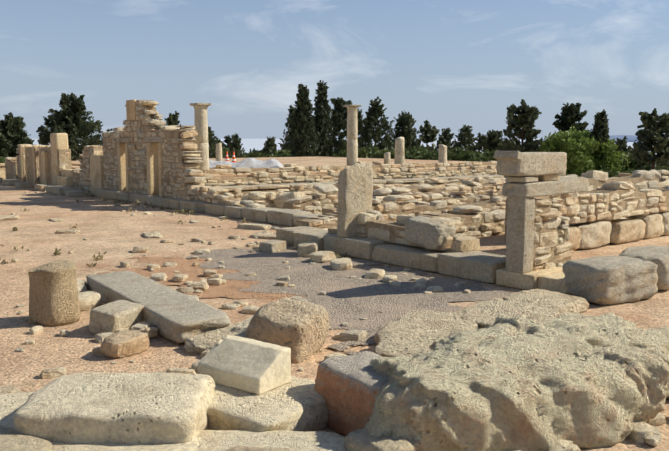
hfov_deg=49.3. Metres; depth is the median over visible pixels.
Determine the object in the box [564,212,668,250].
base wall blocks
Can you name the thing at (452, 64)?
sky
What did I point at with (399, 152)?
column stump
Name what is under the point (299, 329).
boulders
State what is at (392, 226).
stone wall
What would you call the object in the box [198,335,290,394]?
new limestone wedge
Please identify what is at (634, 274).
rough blocks
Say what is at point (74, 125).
conifer foliage
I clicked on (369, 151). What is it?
bush foliage
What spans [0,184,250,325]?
dry grass
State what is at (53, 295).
column stump
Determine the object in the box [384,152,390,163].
column stump
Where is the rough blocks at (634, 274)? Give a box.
[337,163,668,304]
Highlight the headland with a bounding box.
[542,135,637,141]
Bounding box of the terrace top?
[71,156,474,168]
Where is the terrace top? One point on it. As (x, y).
(317, 161)
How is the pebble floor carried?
on the ground at (115, 234)
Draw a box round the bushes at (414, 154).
[0,146,634,177]
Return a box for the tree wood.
[5,113,667,169]
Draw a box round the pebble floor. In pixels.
[188,245,511,354]
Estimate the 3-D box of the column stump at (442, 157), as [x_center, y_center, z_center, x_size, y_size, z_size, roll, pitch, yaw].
[4.928,-3.207,33.206,0.411,0.996,0.412,-6,9,-39]
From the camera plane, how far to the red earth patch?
12.14 m
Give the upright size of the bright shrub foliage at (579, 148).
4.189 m
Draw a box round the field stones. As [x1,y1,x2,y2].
[0,191,665,450]
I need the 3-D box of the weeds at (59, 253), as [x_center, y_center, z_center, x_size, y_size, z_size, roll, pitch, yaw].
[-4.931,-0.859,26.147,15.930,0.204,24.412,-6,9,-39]
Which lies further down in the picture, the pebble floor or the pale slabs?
the pale slabs
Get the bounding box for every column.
[193,105,208,170]
[346,107,357,164]
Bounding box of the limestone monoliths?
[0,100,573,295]
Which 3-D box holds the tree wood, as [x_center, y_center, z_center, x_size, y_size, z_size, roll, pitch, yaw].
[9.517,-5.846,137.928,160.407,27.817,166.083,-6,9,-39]
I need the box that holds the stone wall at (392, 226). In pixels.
[5,100,668,270]
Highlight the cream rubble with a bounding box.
[218,170,668,270]
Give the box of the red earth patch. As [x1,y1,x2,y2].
[98,256,305,299]
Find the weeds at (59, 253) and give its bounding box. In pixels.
[33,185,297,254]
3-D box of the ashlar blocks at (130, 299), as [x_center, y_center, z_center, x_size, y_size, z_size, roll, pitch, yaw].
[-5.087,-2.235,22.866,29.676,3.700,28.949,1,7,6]
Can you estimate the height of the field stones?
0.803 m
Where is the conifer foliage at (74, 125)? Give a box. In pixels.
[0,80,668,175]
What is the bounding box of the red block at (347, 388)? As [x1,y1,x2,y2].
[314,351,388,435]
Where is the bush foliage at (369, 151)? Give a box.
[243,146,668,177]
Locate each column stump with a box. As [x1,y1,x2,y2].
[28,260,79,325]
[216,143,221,160]
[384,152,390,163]
[394,137,404,163]
[438,144,446,162]
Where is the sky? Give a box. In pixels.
[0,0,668,138]
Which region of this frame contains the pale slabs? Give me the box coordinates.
[0,372,345,450]
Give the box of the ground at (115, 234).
[0,138,668,450]
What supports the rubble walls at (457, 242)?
on the ground at (115, 234)
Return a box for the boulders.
[0,214,596,450]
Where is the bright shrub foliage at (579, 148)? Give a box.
[537,126,630,176]
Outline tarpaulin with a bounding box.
[209,158,283,167]
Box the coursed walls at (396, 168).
[200,161,497,186]
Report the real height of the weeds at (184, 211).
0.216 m
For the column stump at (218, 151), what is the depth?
32.78 m
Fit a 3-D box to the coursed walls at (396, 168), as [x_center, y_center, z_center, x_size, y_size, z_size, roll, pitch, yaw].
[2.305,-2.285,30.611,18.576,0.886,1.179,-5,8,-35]
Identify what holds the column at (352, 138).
on the terrace top
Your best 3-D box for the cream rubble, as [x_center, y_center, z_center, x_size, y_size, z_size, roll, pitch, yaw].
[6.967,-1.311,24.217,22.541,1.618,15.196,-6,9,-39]
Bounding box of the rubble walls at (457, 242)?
[5,101,479,251]
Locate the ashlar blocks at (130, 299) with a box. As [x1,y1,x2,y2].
[0,103,588,342]
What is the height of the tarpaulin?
0.412 m
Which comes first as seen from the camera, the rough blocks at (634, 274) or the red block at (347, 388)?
the red block at (347, 388)
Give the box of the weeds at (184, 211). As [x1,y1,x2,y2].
[12,194,346,257]

